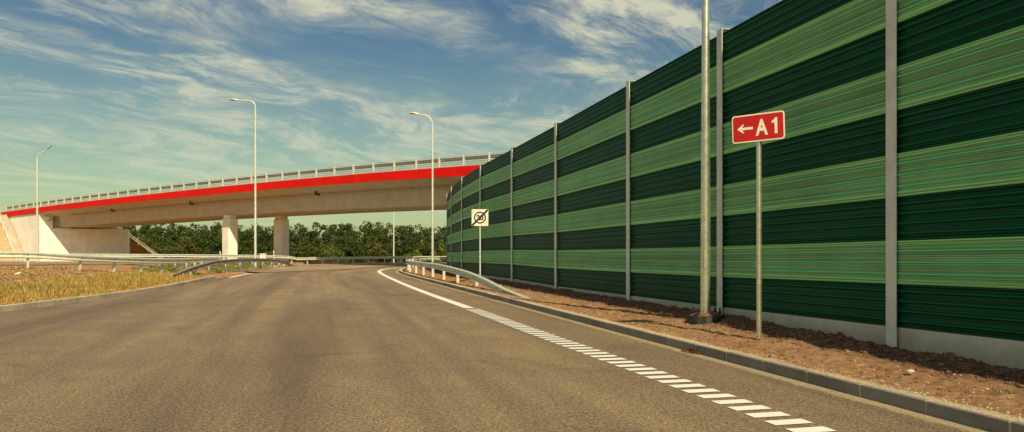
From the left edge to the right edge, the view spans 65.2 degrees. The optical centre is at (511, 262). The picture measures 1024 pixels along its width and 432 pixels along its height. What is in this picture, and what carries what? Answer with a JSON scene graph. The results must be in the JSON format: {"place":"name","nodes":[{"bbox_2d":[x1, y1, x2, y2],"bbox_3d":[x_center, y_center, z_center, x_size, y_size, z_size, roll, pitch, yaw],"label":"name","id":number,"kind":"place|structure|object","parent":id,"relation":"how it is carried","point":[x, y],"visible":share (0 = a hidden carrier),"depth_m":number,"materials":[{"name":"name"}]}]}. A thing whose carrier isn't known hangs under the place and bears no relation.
{"place":"outdoors","nodes":[
{"label":"outdoors","id":0,"kind":"place"},
{"bbox_2d":[0,214,160,260],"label":"embankment","id":1,"kind":"structure","parent":0,"point":[136,247],"depth_m":136.42,"materials":[{"name":"beige concrete"}]},
{"bbox_2d":[0,215,24,260],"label":"embankment stairs","id":2,"kind":"structure","parent":1,"relation":"on","point":[9,233],"depth_m":134.51,"materials":[{"name":"concrete"}]},
{"bbox_2d":[0,261,345,304],"bbox_3d":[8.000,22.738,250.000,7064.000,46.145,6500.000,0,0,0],"label":"ground","id":3,"kind":"structure","parent":0,"point":[123,268],"depth_m":45.22,"materials":[{"name":"brown soil"}]},
{"bbox_2d":[36,145,51,261],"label":"street lamp","id":4,"kind":"object","parent":3,"relation":"on","point":[48,147],"visible":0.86,"depth_m":91.92,"materials":[{"name":"metal"}]},
{"bbox_2d":[0,265,199,304],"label":"dry grass","id":5,"kind":"structure","parent":3,"relation":"on","point":[103,283],"depth_m":30.36,"materials":[{"name":"yellow plant"}]},
{"bbox_2d":[0,251,222,271],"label":"guardrail","id":6,"kind":"object","parent":3,"relation":"on","point":[65,257],"visible":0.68,"depth_m":41.09,"materials":[{"name":"metal"}]},
{"bbox_2d":[171,237,196,257],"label":"tree","id":7,"kind":"object","parent":3,"relation":"on","point":[188,241],"visible":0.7,"depth_m":155.46,"materials":[{"name":"green plant"}]},
{"bbox_2d":[129,262,280,275],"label":"green weeds","id":8,"kind":"object","parent":3,"relation":"on","point":[168,267],"visible":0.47,"depth_m":55.86,"materials":[{"name":"green plant"}]},
{"bbox_2d":[169,258,296,276],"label":"guardrail","id":9,"kind":"object","parent":3,"relation":"on","point":[209,264],"visible":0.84,"depth_m":53.95,"materials":[{"name":"metal"}]},
{"bbox_2d":[25,253,446,263],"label":"guardrail","id":10,"kind":"object","parent":3,"relation":"on","point":[250,256],"visible":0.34,"depth_m":84.06,"materials":[{"name":"metal"}]},
{"bbox_2d":[1,151,507,260],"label":"road bridge","id":11,"kind":"structure","parent":3,"relation":"on","point":[84,226],"depth_m":98.19,"materials":[{"name":"concrete"}]},
{"bbox_2d":[119,220,446,262],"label":"forest","id":12,"kind":"object","parent":3,"relation":"on","point":[159,240],"visible":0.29,"depth_m":171.82,"materials":[{"name":"green plant"}]},
{"bbox_2d":[318,244,344,262],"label":"tree","id":13,"kind":"object","parent":3,"relation":"on","point":[332,252],"visible":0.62,"depth_m":154.09,"materials":[{"name":"green plant"}]},
{"bbox_2d":[362,239,387,262],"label":"tree","id":14,"kind":"object","parent":3,"relation":"on","point":[377,245],"visible":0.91,"depth_m":155.88,"materials":[{"name":"green plant"}]},
{"bbox_2d":[393,212,393,262],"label":"street lamp","id":15,"kind":"object","parent":3,"relation":"on","point":[393,236],"visible":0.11,"depth_m":139.90,"materials":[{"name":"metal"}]},
{"bbox_2d":[401,249,422,262],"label":"tree","id":16,"kind":"object","parent":3,"relation":"on","point":[416,253],"visible":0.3,"depth_m":151.21,"materials":[{"name":"green plant"}]},
{"bbox_2d":[409,112,433,262],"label":"street lamp","id":17,"kind":"object","parent":3,"relation":"on","point":[432,249],"visible":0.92,"depth_m":67.94,"materials":[{"name":"metal"}]},
{"bbox_2d":[430,242,446,261],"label":"tree","id":18,"kind":"object","parent":3,"relation":"on","point":[441,249],"visible":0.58,"depth_m":149.19,"materials":[{"name":"green plant"}]},
{"bbox_2d":[405,257,529,297],"bbox_3d":[-2.675,0.732,55.763,17.420,2.586,61.234,0,0,10],"label":"guardrail","id":19,"kind":"object","parent":3,"relation":"on","point":[476,278],"visible":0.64,"depth_m":37.09,"materials":[{"name":"metal"}]},
{"bbox_2d":[399,264,1023,422],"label":"verge","id":20,"kind":"structure","parent":3,"relation":"on","point":[1013,405],"depth_m":11.40,"materials":[{"name":"soil"}]},
{"bbox_2d":[472,209,487,275],"bbox_3d":[-1.398,-0.466,35.032,0.730,3.718,0.105,0,0,3],"label":"road sign","id":21,"kind":"object","parent":20,"relation":"on","point":[479,217],"visible":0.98,"depth_m":34.99,"materials":[{"name":"metal"}]},
{"bbox_2d":[1,266,1020,430],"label":"pebbles","id":22,"kind":"object","parent":20,"relation":"on","point":[1019,416],"visible":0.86,"depth_m":11.19,"materials":[{"name":"stone"}]},
{"bbox_2d":[0,266,1023,414],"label":"soil clods","id":23,"kind":"object","parent":20,"relation":"on","point":[965,367],"visible":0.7,"depth_m":12.38,"materials":[{"name":"brown soil"}]},
{"bbox_2d":[700,0,710,312],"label":"street lamp","id":24,"kind":"object","parent":20,"relation":"on","point":[705,281],"visible":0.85,"depth_m":15.53,"materials":[{"name":"metal"}]},
{"bbox_2d":[704,251,707,268],"bbox_3d":[3.755,-0.050,15.507,0.070,0.350,0.020,0,0,0],"label":"service door","id":25,"kind":"structure","parent":24,"relation":"in","point":[705,252],"depth_m":15.50,"materials":[{"name":"metal"}]},
{"bbox_2d":[686,307,725,324],"bbox_3d":[3.800,1.173,15.598,0.781,0.587,0.671,0,0,0],"label":"lamp footing","id":26,"kind":"object","parent":20,"relation":"on","point":[699,317],"visible":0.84,"depth_m":15.38,"materials":[{"name":"concrete"}]},
{"bbox_2d":[732,110,784,339],"bbox_3d":[4.020,-0.335,13.031,0.854,4.186,0.111,0,0,33],"label":"road sign","id":27,"kind":"object","parent":20,"relation":"on","point":[758,128],"visible":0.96,"depth_m":13.01,"materials":[{"name":"metal"}]},
{"bbox_2d":[505,286,1021,398],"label":"verge weeds","id":28,"kind":"object","parent":20,"relation":"on","point":[1016,392],"visible":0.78,"depth_m":12.48,"materials":[{"name":"green plant"}]},
{"bbox_2d":[905,369,914,373],"bbox_3d":[4.777,1.308,9.606,0.112,0.060,0.086,0,0,0],"label":"stone","id":29,"kind":"object","parent":20,"relation":"on","point":[910,371],"visible":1,"depth_m":9.58,"materials":[{"name":"beige stone"}]},
{"bbox_2d":[447,0,1023,368],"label":"noise barrier","id":30,"kind":"object","parent":3,"relation":"on","point":[893,188],"visible":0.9,"depth_m":13.42,"materials":[{"name":"green metal"}]},
{"bbox_2d":[0,262,446,271],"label":"road","id":31,"kind":"structure","parent":0,"point":[298,267],"depth_m":68.51,"materials":[{"name":"grey asphalt"}]},
{"bbox_2d":[228,98,256,267],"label":"street lamp","id":32,"kind":"object","parent":31,"relation":"on","point":[255,225],"visible":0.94,"depth_m":65.94,"materials":[{"name":"metal"}]},
{"bbox_2d":[260,254,266,267],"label":"road sign","id":33,"kind":"object","parent":31,"relation":"on","point":[263,255],"visible":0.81,"depth_m":67.22,"materials":[{"name":"white metal"}]},
{"bbox_2d":[0,0,781,252],"label":"sky","id":34,"kind":"structure","parent":0,"point":[124,94],"materials":[{"name":"blue"}]},
{"bbox_2d":[0,266,988,431],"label":"ramp road","id":35,"kind":"structure","parent":0,"point":[371,349],"depth_m":10.92,"materials":[{"name":"grey asphalt"}]},
{"bbox_2d":[0,276,215,311],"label":"kerb","id":36,"kind":"structure","parent":35,"relation":"on","point":[20,306],"depth_m":26.55,"materials":[{"name":"grey concrete"}]},
{"bbox_2d":[377,267,472,307],"bbox_3d":[-4.979,0.818,55.954,19.230,0.976,63.900,0,0,10],"label":"edge line","id":37,"kind":"object","parent":35,"relation":"on","point":[431,294],"visible":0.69,"depth_m":31.38,"materials":[{"name":"paint"}]},
{"bbox_2d":[466,309,835,431],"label":"striped edge line","id":38,"kind":"object","parent":35,"relation":"on","point":[791,421],"visible":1,"depth_m":9.74,"materials":[{"name":"paint"}]},
{"bbox_2d":[681,348,700,353],"bbox_3d":[2.887,1.432,12.887,0.251,0.096,0.691,0,0,-14],"label":"leaf pile","id":39,"kind":"object","parent":35,"relation":"on","point":[693,351],"visible":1,"depth_m":12.84,"materials":[{"name":"brown plant"}]},
{"bbox_2d":[399,271,1023,431],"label":"kerb","id":40,"kind":"structure","parent":35,"relation":"on","point":[985,422],"depth_m":9.88,"materials":[{"name":"concrete"}]}
]}

